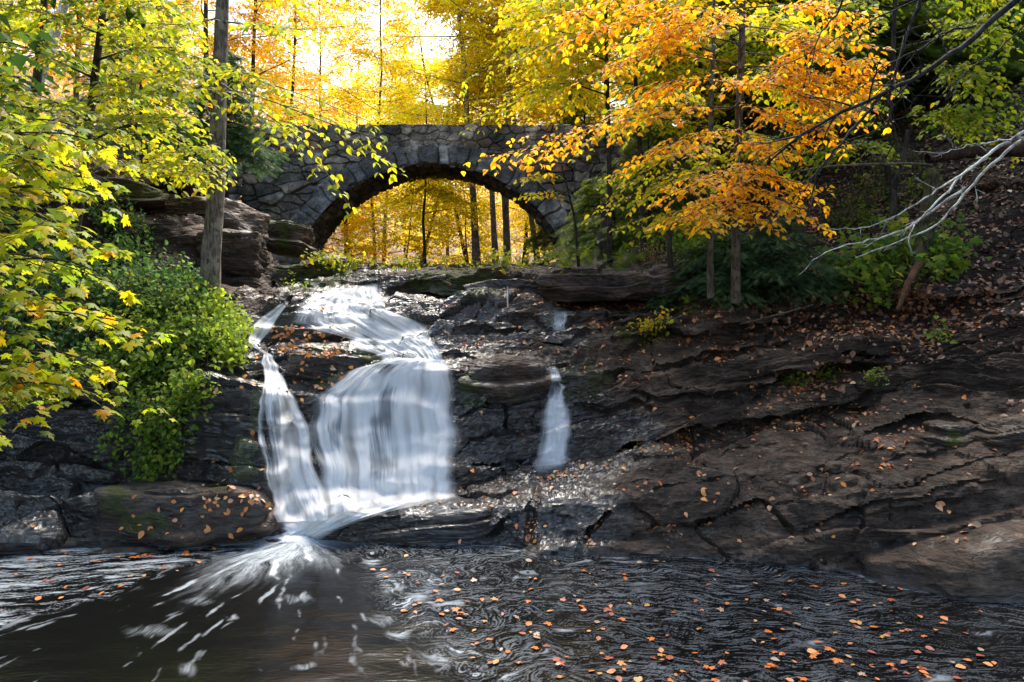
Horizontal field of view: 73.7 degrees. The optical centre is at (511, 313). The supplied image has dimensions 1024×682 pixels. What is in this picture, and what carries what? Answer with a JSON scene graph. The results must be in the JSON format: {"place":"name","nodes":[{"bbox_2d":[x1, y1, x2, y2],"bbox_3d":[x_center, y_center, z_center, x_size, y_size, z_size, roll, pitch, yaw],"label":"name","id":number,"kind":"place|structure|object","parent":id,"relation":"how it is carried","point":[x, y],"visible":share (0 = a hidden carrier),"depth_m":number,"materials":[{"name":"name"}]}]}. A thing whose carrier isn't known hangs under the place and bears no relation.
{"place":"outdoors","nodes":[
{"label":"outdoors","id":0,"kind":"place"},
{"bbox_2d":[3,0,676,188],"label":"sky","id":1,"kind":"structure","parent":0,"point":[316,59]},
{"bbox_2d":[0,61,784,263],"bbox_3d":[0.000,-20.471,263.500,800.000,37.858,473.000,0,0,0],"label":"forest floor","id":2,"kind":"structure","parent":0,"point":[48,82],"depth_m":85.13,"materials":[{"name":"yellow plant"}]},
{"bbox_2d":[5,0,174,123],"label":"tree","id":3,"kind":"object","parent":2,"relation":"on","point":[51,72],"visible":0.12,"depth_m":30.95,"materials":[{"name":"yellow plant"}]},
{"bbox_2d":[166,0,320,125],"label":"tree","id":4,"kind":"object","parent":2,"relation":"on","point":[253,62],"visible":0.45,"depth_m":32.11,"materials":[{"name":"yellow plant"}]},
{"bbox_2d":[205,0,367,125],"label":"tree","id":5,"kind":"object","parent":2,"relation":"on","point":[312,74],"visible":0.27,"depth_m":38.27,"materials":[{"name":"yellow plant"}]},
{"bbox_2d":[272,0,383,250],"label":"tree","id":6,"kind":"object","parent":2,"relation":"on","point":[326,20],"visible":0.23,"depth_m":44.42,"materials":[{"name":"yellow plant"}]},
{"bbox_2d":[0,0,680,263],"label":"woods","id":7,"kind":"object","parent":2,"relation":"on","point":[180,112],"visible":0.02,"depth_m":68.21,"materials":[{"name":"yellow plant"}]},
{"bbox_2d":[319,113,383,262],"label":"tree","id":8,"kind":"object","parent":2,"relation":"on","point":[354,217],"visible":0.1,"depth_m":31.34,"materials":[{"name":"yellow plant"}]},
{"bbox_2d":[317,48,400,254],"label":"tree","id":9,"kind":"object","parent":2,"relation":"on","point":[341,85],"visible":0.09,"depth_m":49.62,"materials":[{"name":"yellow plant"}]},
{"bbox_2d":[323,191,396,262],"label":"tree","id":10,"kind":"object","parent":2,"relation":"on","point":[345,233],"visible":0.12,"depth_m":35.00,"materials":[{"name":"yellow plant"}]},
{"bbox_2d":[283,0,463,262],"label":"tree","id":11,"kind":"object","parent":2,"relation":"on","point":[365,53],"visible":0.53,"depth_m":35.95,"materials":[{"name":"yellow plant"}]},
{"bbox_2d":[338,49,444,263],"bbox_3d":[-7.386,-8.669,40.471,7.792,13.672,8.369,0,0,40],"label":"tree","id":12,"kind":"object","parent":2,"relation":"on","point":[369,72],"visible":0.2,"depth_m":39.95,"materials":[{"name":"yellow plant"}]},
{"bbox_2d":[342,179,480,263],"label":"tree","id":13,"kind":"object","parent":2,"relation":"on","point":[409,226],"visible":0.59,"depth_m":32.82,"materials":[{"name":"yellow plant"}]},
{"bbox_2d":[364,8,504,263],"bbox_3d":[-4.285,-9.306,38.347,9.383,15.284,7.723,0,0,0],"label":"tree","id":14,"kind":"object","parent":2,"relation":"on","point":[387,35],"visible":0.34,"depth_m":37.74,"materials":[{"name":"yellow plant"}]},
{"bbox_2d":[388,74,496,262],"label":"tree","id":15,"kind":"object","parent":2,"relation":"on","point":[447,250],"visible":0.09,"depth_m":44.08,"materials":[{"name":"yellow plant"}]},
{"bbox_2d":[369,0,543,263],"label":"tree","id":16,"kind":"object","parent":2,"relation":"on","point":[475,232],"visible":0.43,"depth_m":29.89,"materials":[{"name":"yellow plant"}]},
{"bbox_2d":[392,49,523,263],"bbox_3d":[-2.925,-8.254,36.622,7.219,13.146,9.394,0,0,19],"label":"tree","id":17,"kind":"object","parent":2,"relation":"on","point":[448,102],"visible":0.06,"depth_m":35.22,"materials":[{"name":"yellow plant"}]},
{"bbox_2d":[417,180,524,263],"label":"tree","id":18,"kind":"object","parent":2,"relation":"on","point":[485,236],"visible":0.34,"depth_m":36.95,"materials":[{"name":"yellow plant"}]},
{"bbox_2d":[414,0,549,263],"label":"tree","id":19,"kind":"object","parent":2,"relation":"on","point":[494,241],"visible":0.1,"depth_m":32.89,"materials":[{"name":"yellow plant"}]},
{"bbox_2d":[424,0,572,259],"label":"tree","id":20,"kind":"object","parent":2,"relation":"on","point":[531,220],"visible":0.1,"depth_m":31.40,"materials":[{"name":"yellow plant"}]},
{"bbox_2d":[415,0,584,263],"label":"tree","id":21,"kind":"object","parent":2,"relation":"on","point":[456,7],"visible":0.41,"depth_m":28.89,"materials":[{"name":"yellow plant"}]},
{"bbox_2d":[431,1,578,263],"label":"tree","id":22,"kind":"object","parent":2,"relation":"on","point":[507,201],"visible":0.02,"depth_m":33.98,"materials":[{"name":"yellow plant"}]},
{"bbox_2d":[467,67,560,263],"bbox_3d":[0.927,-8.554,39.235,8.331,13.491,7.452,0,0,-39],"label":"tree","id":23,"kind":"object","parent":2,"relation":"on","point":[525,228],"visible":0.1,"depth_m":38.96,"materials":[{"name":"yellow plant"}]},
{"bbox_2d":[444,0,619,255],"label":"tree","id":24,"kind":"object","parent":2,"relation":"on","point":[548,118],"visible":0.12,"depth_m":30.04,"materials":[{"name":"yellow plant"}]},
{"bbox_2d":[0,13,1023,574],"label":"bedrock","id":25,"kind":"structure","parent":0,"point":[46,487],"depth_m":9.04,"materials":[{"name":"stone"}]},
{"bbox_2d":[0,0,94,116],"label":"tree","id":26,"kind":"object","parent":25,"relation":"on","point":[67,36],"visible":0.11,"depth_m":29.27,"materials":[{"name":"green plant"}]},
{"bbox_2d":[0,222,120,400],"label":"bush","id":27,"kind":"object","parent":25,"relation":"on","point":[55,287],"visible":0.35,"depth_m":9.68,"materials":[{"name":"green plant"}]},
{"bbox_2d":[0,0,144,265],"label":"tree","id":28,"kind":"object","parent":25,"relation":"on","point":[19,61],"visible":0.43,"depth_m":8.00,"materials":[{"name":"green plant"}]},
{"bbox_2d":[0,113,176,450],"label":"maple tree","id":29,"kind":"object","parent":25,"relation":"on","point":[17,388],"visible":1,"depth_m":3.88,"materials":[{"name":"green plant"}]},
{"bbox_2d":[0,0,196,149],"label":"tree","id":30,"kind":"object","parent":25,"relation":"on","point":[62,8],"visible":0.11,"depth_m":15.29,"materials":[{"name":"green plant"}]},
{"bbox_2d":[69,174,158,272],"bbox_3d":[-7.109,-1.613,12.014,2.328,1.930,1.290,0,0,42],"label":"bush","id":31,"kind":"object","parent":25,"relation":"on","point":[116,222],"visible":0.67,"depth_m":11.91,"materials":[{"name":"green plant"}]},
{"bbox_2d":[0,0,236,197],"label":"tree","id":32,"kind":"object","parent":25,"relation":"on","point":[37,75],"visible":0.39,"depth_m":12.70,"materials":[{"name":"yellow plant"}]},
{"bbox_2d":[71,177,174,210],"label":"boulder","id":33,"kind":"object","parent":25,"relation":"on","point":[147,197],"visible":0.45,"depth_m":12.82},
{"bbox_2d":[0,0,260,287],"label":"tree","id":34,"kind":"object","parent":25,"relation":"on","point":[94,87],"visible":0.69,"depth_m":8.65,"materials":[{"name":"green plant"}]},
{"bbox_2d":[40,0,242,175],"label":"tree","id":35,"kind":"object","parent":25,"relation":"on","point":[150,138],"visible":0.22,"depth_m":18.19,"materials":[{"name":"green plant"}]},
{"bbox_2d":[46,124,241,201],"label":"retaining wall","id":36,"kind":"structure","parent":25,"relation":"on","point":[235,194],"depth_m":23.70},
{"bbox_2d":[83,228,218,327],"bbox_3d":[-5.635,-0.565,10.319,3.222,1.651,1.756,0,0,31],"label":"bush","id":37,"kind":"object","parent":25,"relation":"on","point":[169,277],"visible":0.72,"depth_m":10.00,"materials":[{"name":"green plant"}]},
{"bbox_2d":[77,280,233,406],"bbox_3d":[-4.665,0.378,9.052,1.902,1.676,2.623,0,0,-30],"label":"bush","id":38,"kind":"object","parent":25,"relation":"on","point":[165,350],"visible":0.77,"depth_m":9.06,"materials":[{"name":"green plant"}]},
{"bbox_2d":[92,357,225,481],"bbox_3d":[-4.435,1.403,8.623,1.798,1.713,1.193,0,0,0],"label":"bush","id":39,"kind":"object","parent":25,"relation":"on","point":[157,423],"visible":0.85,"depth_m":8.37,"materials":[{"name":"green plant"}]},
{"bbox_2d":[140,224,203,245],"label":"boulder","id":40,"kind":"object","parent":25,"relation":"on","point":[188,237],"visible":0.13,"depth_m":12.23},
{"bbox_2d":[138,168,207,197],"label":"boulder","id":41,"kind":"object","parent":25,"relation":"on","point":[188,188],"visible":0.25,"depth_m":13.65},
{"bbox_2d":[89,480,280,546],"bbox_3d":[-3.760,2.369,8.100,2.130,0.826,1.332,0,0,0],"label":"boulder","id":42,"kind":"object","parent":25,"relation":"on","point":[118,506],"visible":0.85,"depth_m":7.60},
{"bbox_2d":[156,196,225,214],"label":"boulder","id":43,"kind":"object","parent":25,"relation":"on","point":[196,205],"visible":0.38,"depth_m":13.18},
{"bbox_2d":[146,198,269,272],"bbox_3d":[-6.455,-1.351,14.059,2.923,2.007,2.080,0,0,0],"label":"boulder","id":44,"kind":"object","parent":25,"relation":"on","point":[238,215],"visible":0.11,"depth_m":13.69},
{"bbox_2d":[180,277,259,372],"bbox_3d":[-4.027,0.134,9.502,1.059,1.310,1.726,0,0,-30],"label":"bush","id":45,"kind":"object","parent":25,"relation":"on","point":[224,350],"visible":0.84,"depth_m":9.29,"materials":[{"name":"green plant"}]},
{"bbox_2d":[165,371,292,464],"bbox_3d":[-3.592,1.540,8.819,1.629,1.623,1.119,0,0,0],"label":"boulder","id":46,"kind":"object","parent":25,"relation":"on","point":[232,401],"visible":0.49,"depth_m":8.42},
{"bbox_2d":[178,0,283,119],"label":"tree","id":47,"kind":"object","parent":25,"relation":"on","point":[206,10],"visible":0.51,"depth_m":30.64,"materials":[{"name":"yellow plant"}]},
{"bbox_2d":[195,229,270,277],"bbox_3d":[-5.056,-1.006,12.803,1.215,1.070,1.696,0,0,0],"label":"boulder","id":48,"kind":"object","parent":25,"relation":"on","point":[244,253],"visible":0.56,"depth_m":12.05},
{"bbox_2d":[181,48,290,198],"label":"hemlock","id":49,"kind":"object","parent":25,"relation":"on","point":[232,136],"visible":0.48,"depth_m":19.93,"materials":[{"name":"green plant"}]},
{"bbox_2d":[221,276,269,288],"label":"boulder","id":50,"kind":"object","parent":25,"relation":"on","point":[253,282],"visible":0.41,"depth_m":11.98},
{"bbox_2d":[96,0,405,298],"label":"tree","id":51,"kind":"object","parent":25,"relation":"on","point":[211,249],"visible":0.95,"depth_m":8.97,"materials":[{"name":"yellow plant"}]},
{"bbox_2d":[215,434,288,497],"bbox_3d":[-3.238,2.026,8.629,0.958,1.083,1.464,0,0,0],"label":"boulder","id":52,"kind":"object","parent":25,"relation":"on","point":[249,454],"visible":0.41,"depth_m":8.12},
{"bbox_2d":[249,305,285,354],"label":"rivulet","id":53,"kind":"structure","parent":25,"relation":"on","point":[267,321],"depth_m":10.10,"materials":[{"name":"white liquid"}]},
{"bbox_2d":[259,354,325,521],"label":"waterfall","id":54,"kind":"structure","parent":25,"relation":"on","point":[298,494],"depth_m":8.44,"materials":[{"name":"white liquid"}]},
{"bbox_2d":[263,255,350,283],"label":"boulder","id":55,"kind":"object","parent":25,"relation":"on","point":[278,272],"visible":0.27,"depth_m":14.06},
{"bbox_2d":[266,220,316,258],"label":"boulder","id":56,"kind":"object","parent":55,"relation":"on","point":[290,239],"visible":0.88,"depth_m":14.67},
{"bbox_2d":[267,325,354,342],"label":"boulder","id":57,"kind":"object","parent":25,"relation":"on","point":[299,332],"visible":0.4,"depth_m":10.11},
{"bbox_2d":[282,341,394,383],"bbox_3d":[-2.512,0.778,9.998,1.618,0.733,1.138,0,0,0],"label":"boulder","id":58,"kind":"object","parent":25,"relation":"on","point":[321,366],"visible":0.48,"depth_m":9.54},
{"bbox_2d":[299,286,441,363],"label":"cascade","id":59,"kind":"object","parent":25,"relation":"on","point":[395,329],"visible":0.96,"depth_m":10.80,"materials":[{"name":"white liquid"}]},
{"bbox_2d":[316,359,452,512],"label":"waterfall","id":60,"kind":"structure","parent":25,"relation":"on","point":[414,442],"depth_m":8.99,"materials":[{"name":"white liquid"}]},
{"bbox_2d":[334,495,492,545],"bbox_3d":[-1.145,2.506,8.046,1.958,0.622,0.884,0,0,0],"label":"boulder","id":61,"kind":"object","parent":25,"relation":"on","point":[445,525],"visible":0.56,"depth_m":7.69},
{"bbox_2d":[368,81,490,264],"bbox_3d":[-3.351,-5.547,27.595,5.679,7.755,5.898,0,0,0],"label":"tree","id":62,"kind":"object","parent":25,"relation":"on","point":[442,192],"visible":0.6,"depth_m":27.55,"materials":[{"name":"yellow plant"}]},
{"bbox_2d":[300,243,567,274],"bbox_3d":[-1.596,-1.572,21.067,5.513,1.883,16.930,0,0,0],"label":"ground cover","id":63,"kind":"object","parent":25,"relation":"on","point":[322,255],"visible":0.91,"depth_m":13.96,"materials":[{"name":"green plant"}]},
{"bbox_2d":[462,279,539,294],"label":"boulder","id":64,"kind":"object","parent":25,"relation":"on","point":[506,284],"visible":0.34,"depth_m":12.80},
{"bbox_2d":[457,353,562,405],"bbox_3d":[-0.048,0.957,9.974,1.558,0.748,1.308,0,0,0],"label":"boulder","id":65,"kind":"object","parent":25,"relation":"on","point":[490,377],"visible":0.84,"depth_m":9.47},
{"bbox_2d":[241,124,827,264],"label":"stone bridge","id":66,"kind":"structure","parent":25,"relation":"on","point":[295,195],"depth_m":23.91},
{"bbox_2d":[513,165,579,266],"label":"beech tree","id":67,"kind":"object","parent":25,"relation":"on","point":[538,176],"visible":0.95,"depth_m":13.78,"materials":[{"name":"yellow plant"}]},
{"bbox_2d":[119,324,981,547],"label":"fallen leaves","id":68,"kind":"object","parent":25,"relation":"on","point":[251,501],"visible":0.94,"depth_m":7.98,"materials":[{"name":"orange plant"}]},
{"bbox_2d":[539,385,568,465],"bbox_3d":[0.537,1.508,9.119,0.593,1.200,1.060,0,0,0],"label":"side fall","id":69,"kind":"object","parent":25,"relation":"on","point":[553,451],"visible":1,"depth_m":9.15,"materials":[{"name":"white liquid"}]},
{"bbox_2d":[523,72,620,253],"bbox_3d":[3.312,-6.387,30.088,5.927,8.801,5.923,0,0,0],"label":"hemlock","id":70,"kind":"object","parent":25,"relation":"on","point":[536,237],"visible":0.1,"depth_m":29.95,"materials":[{"name":"green plant"}]},
{"bbox_2d":[445,0,735,267],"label":"beech tree","id":71,"kind":"object","parent":25,"relation":"on","point":[554,86],"visible":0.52,"depth_m":13.41,"materials":[{"name":"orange plant"}]},
{"bbox_2d":[546,173,638,260],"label":"hemlock","id":72,"kind":"object","parent":25,"relation":"on","point":[583,206],"visible":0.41,"depth_m":17.82,"materials":[{"name":"green plant"}]},
{"bbox_2d":[539,216,649,273],"bbox_3d":[1.990,-1.220,17.602,2.962,2.097,10.871,0,0,0],"label":"fern","id":73,"kind":"object","parent":25,"relation":"on","point":[567,262],"visible":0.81,"depth_m":13.68,"materials":[{"name":"green plant"}]},
{"bbox_2d":[536,274,659,302],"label":"boulder","id":74,"kind":"object","parent":25,"relation":"on","point":[572,288],"visible":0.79,"depth_m":12.18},
{"bbox_2d":[595,208,616,262],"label":"bare tree","id":75,"kind":"object","parent":25,"relation":"on","point":[600,234],"visible":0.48,"depth_m":15.85,"materials":[{"name":"brown plant"}]},
{"bbox_2d":[484,0,781,261],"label":"tree","id":76,"kind":"object","parent":25,"relation":"on","point":[524,42],"visible":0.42,"depth_m":14.70,"materials":[{"name":"yellow plant"}]},
{"bbox_2d":[577,123,703,257],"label":"hemlock","id":77,"kind":"object","parent":25,"relation":"on","point":[632,145],"visible":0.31,"depth_m":16.23,"materials":[{"name":"green plant"}]},
{"bbox_2d":[627,305,673,339],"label":"plant","id":78,"kind":"object","parent":25,"relation":"on","point":[645,326],"visible":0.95,"depth_m":10.53,"materials":[{"name":"green plant"}]},
{"bbox_2d":[666,148,675,267],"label":"bare tree","id":79,"kind":"object","parent":25,"relation":"on","point":[670,264],"visible":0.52,"depth_m":11.47,"materials":[{"name":"brown plant"}]},
{"bbox_2d":[642,259,706,298],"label":"boulder","id":80,"kind":"object","parent":25,"relation":"on","point":[658,276],"visible":0.53,"depth_m":11.95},
{"bbox_2d":[461,0,903,303],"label":"beech tree","id":81,"kind":"object","parent":25,"relation":"on","point":[667,35],"visible":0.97,"depth_m":7.81,"materials":[{"name":"orange plant"}]},
{"bbox_2d":[631,217,748,274],"bbox_3d":[3.498,-1.398,14.450,2.030,1.750,6.059,0,0,5],"label":"bush","id":82,"kind":"object","parent":25,"relation":"on","point":[695,242],"visible":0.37,"depth_m":13.24,"materials":[{"name":"green plant"}]},
{"bbox_2d":[568,0,840,297],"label":"beech tree","id":83,"kind":"object","parent":25,"relation":"on","point":[781,25],"visible":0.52,"depth_m":9.48,"materials":[{"name":"orange plant"}]},
{"bbox_2d":[515,0,907,239],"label":"tree","id":84,"kind":"object","parent":25,"relation":"on","point":[763,47],"visible":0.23,"depth_m":14.57,"materials":[{"name":"orange plant"}]},
{"bbox_2d":[639,15,796,215],"bbox_3d":[5.563,-5.628,18.663,4.456,6.841,4.824,0,0,43],"label":"hemlock","id":85,"kind":"object","parent":25,"relation":"on","point":[681,160],"visible":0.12,"depth_m":18.21,"materials":[{"name":"green plant"}]},
{"bbox_2d":[645,228,797,311],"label":"hemlock","id":86,"kind":"object","parent":25,"relation":"on","point":[692,267],"visible":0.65,"depth_m":11.22,"materials":[{"name":"green plant"}]},
{"bbox_2d":[434,267,1023,561],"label":"fallen leaves","id":87,"kind":"object","parent":25,"relation":"on","point":[939,504],"visible":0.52,"depth_m":9.43,"materials":[{"name":"orange plant"}]},
{"bbox_2d":[673,216,854,312],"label":"hemlock","id":88,"kind":"object","parent":25,"relation":"on","point":[782,244],"visible":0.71,"depth_m":10.79,"materials":[{"name":"green plant"}]},
{"bbox_2d":[668,0,920,209],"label":"hemlock","id":89,"kind":"object","parent":25,"relation":"on","point":[775,132],"visible":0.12,"depth_m":15.92,"materials":[{"name":"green plant"}]},
{"bbox_2d":[644,0,979,191],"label":"tree","id":90,"kind":"object","parent":25,"relation":"on","point":[881,41],"visible":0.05,"depth_m":15.71,"materials":[{"name":"green plant"}]},
{"bbox_2d":[627,39,1023,426],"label":"fallen leaves","id":91,"kind":"object","parent":25,"relation":"on","point":[921,293],"visible":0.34,"depth_m":10.63,"materials":[{"name":"brown plant"}]},
{"bbox_2d":[774,363,889,387],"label":"plant","id":92,"kind":"object","parent":25,"relation":"on","point":[828,374],"visible":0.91,"depth_m":9.56,"materials":[{"name":"green plant"}]},
{"bbox_2d":[796,188,881,226],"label":"dead shrub","id":93,"kind":"object","parent":25,"relation":"on","point":[840,220],"visible":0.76,"depth_m":12.51,"materials":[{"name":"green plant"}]},
{"bbox_2d":[783,139,932,173],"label":"dead branch","id":94,"kind":"object","parent":25,"relation":"on","point":[875,164],"visible":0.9,"depth_m":9.96,"materials":[{"name":"wood"}]},
{"bbox_2d":[710,0,1023,209],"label":"beech tree","id":95,"kind":"object","parent":25,"relation":"on","point":[954,123],"visible":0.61,"depth_m":11.46,"materials":[{"name":"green plant"}]},
{"bbox_2d":[728,0,1023,235],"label":"overhanging tree","id":96,"kind":"object","parent":25,"relation":"on","point":[998,14],"visible":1,"depth_m":5.02,"materials":[{"name":"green plant"}]},
{"bbox_2d":[794,201,991,310],"bbox_3d":[5.790,-0.906,10.564,2.466,1.880,2.326,0,0,0],"label":"sapling","id":97,"kind":"object","parent":25,"relation":"on","point":[875,262],"visible":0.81,"depth_m":10.43,"materials":[{"name":"green plant"}]},
{"bbox_2d":[889,130,910,215],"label":"bare tree","id":98,"kind":"object","parent":25,"relation":"on","point":[893,204],"visible":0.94,"depth_m":10.87,"materials":[{"name":"brown plant"}]},
{"bbox_2d":[796,0,1006,140],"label":"hemlock","id":99,"kind":"object","parent":25,"relation":"on","point":[925,7],"visible":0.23,"depth_m":15.55,"materials":[{"name":"green plant"}]},
{"bbox_2d":[799,130,1023,274],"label":"dead tree","id":100,"kind":"object","parent":25,"relation":"on","point":[982,159],"visible":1,"depth_m":5.00,"materials":[{"name":"wood"}]},
{"bbox_2d":[806,69,1023,235],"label":"bush","id":101,"kind":"object","parent":25,"relation":"on","point":[865,204],"visible":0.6,"depth_m":13.23,"materials":[{"name":"green plant"}]},
{"bbox_2d":[818,0,1023,143],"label":"hemlock","id":102,"kind":"object","parent":25,"relation":"on","point":[1013,66],"visible":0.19,"depth_m":16.09,"materials":[{"name":"green plant"}]},
{"bbox_2d":[908,169,939,292],"bbox_3d":[6.262,-1.194,10.392,0.889,2.061,0.246,0,0,-35],"label":"snag","id":103,"kind":"object","parent":25,"relation":"on","point":[932,177],"visible":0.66,"depth_m":10.39,"materials":[{"name":"brown plant"}]},
{"bbox_2d":[895,262,924,311],"bbox_3d":[5.620,-0.399,9.654,1.065,0.772,0.118,0,0,-43],"label":"trunk","id":104,"kind":"object","parent":103,"relation":"attached to","point":[915,271],"visible":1,"depth_m":9.57,"materials":[{"name":"brown plant"}]},
{"bbox_2d":[853,518,1023,601],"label":"boulder","id":105,"kind":"object","parent":25,"relation":"on","point":[984,563],"visible":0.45,"depth_m":6.37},
{"bbox_2d":[920,420,977,448],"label":"boulder","id":106,"kind":"object","parent":25,"relation":"on","point":[947,434],"visible":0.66,"depth_m":7.66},
{"bbox_2d":[924,143,1023,162],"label":"log","id":107,"kind":"object","parent":25,"relation":"on","point":[979,151],"visible":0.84,"depth_m":11.11,"materials":[{"name":"wood"}]},
{"bbox_2d":[968,413,1023,447],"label":"boulder","id":108,"kind":"object","parent":25,"relation":"on","point":[995,431],"visible":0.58,"depth_m":7.37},
{"bbox_2d":[0,534,1023,681],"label":"pool","id":109,"kind":"structure","parent":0,"point":[308,609],"depth_m":5.78,"materials":[{"name":"black liquid"}]},
{"bbox_2d":[277,503,403,542],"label":"rapids","id":110,"kind":"structure","parent":109,"relation":"on","point":[297,531],"depth_m":7.84,"materials":[{"name":"white liquid"}]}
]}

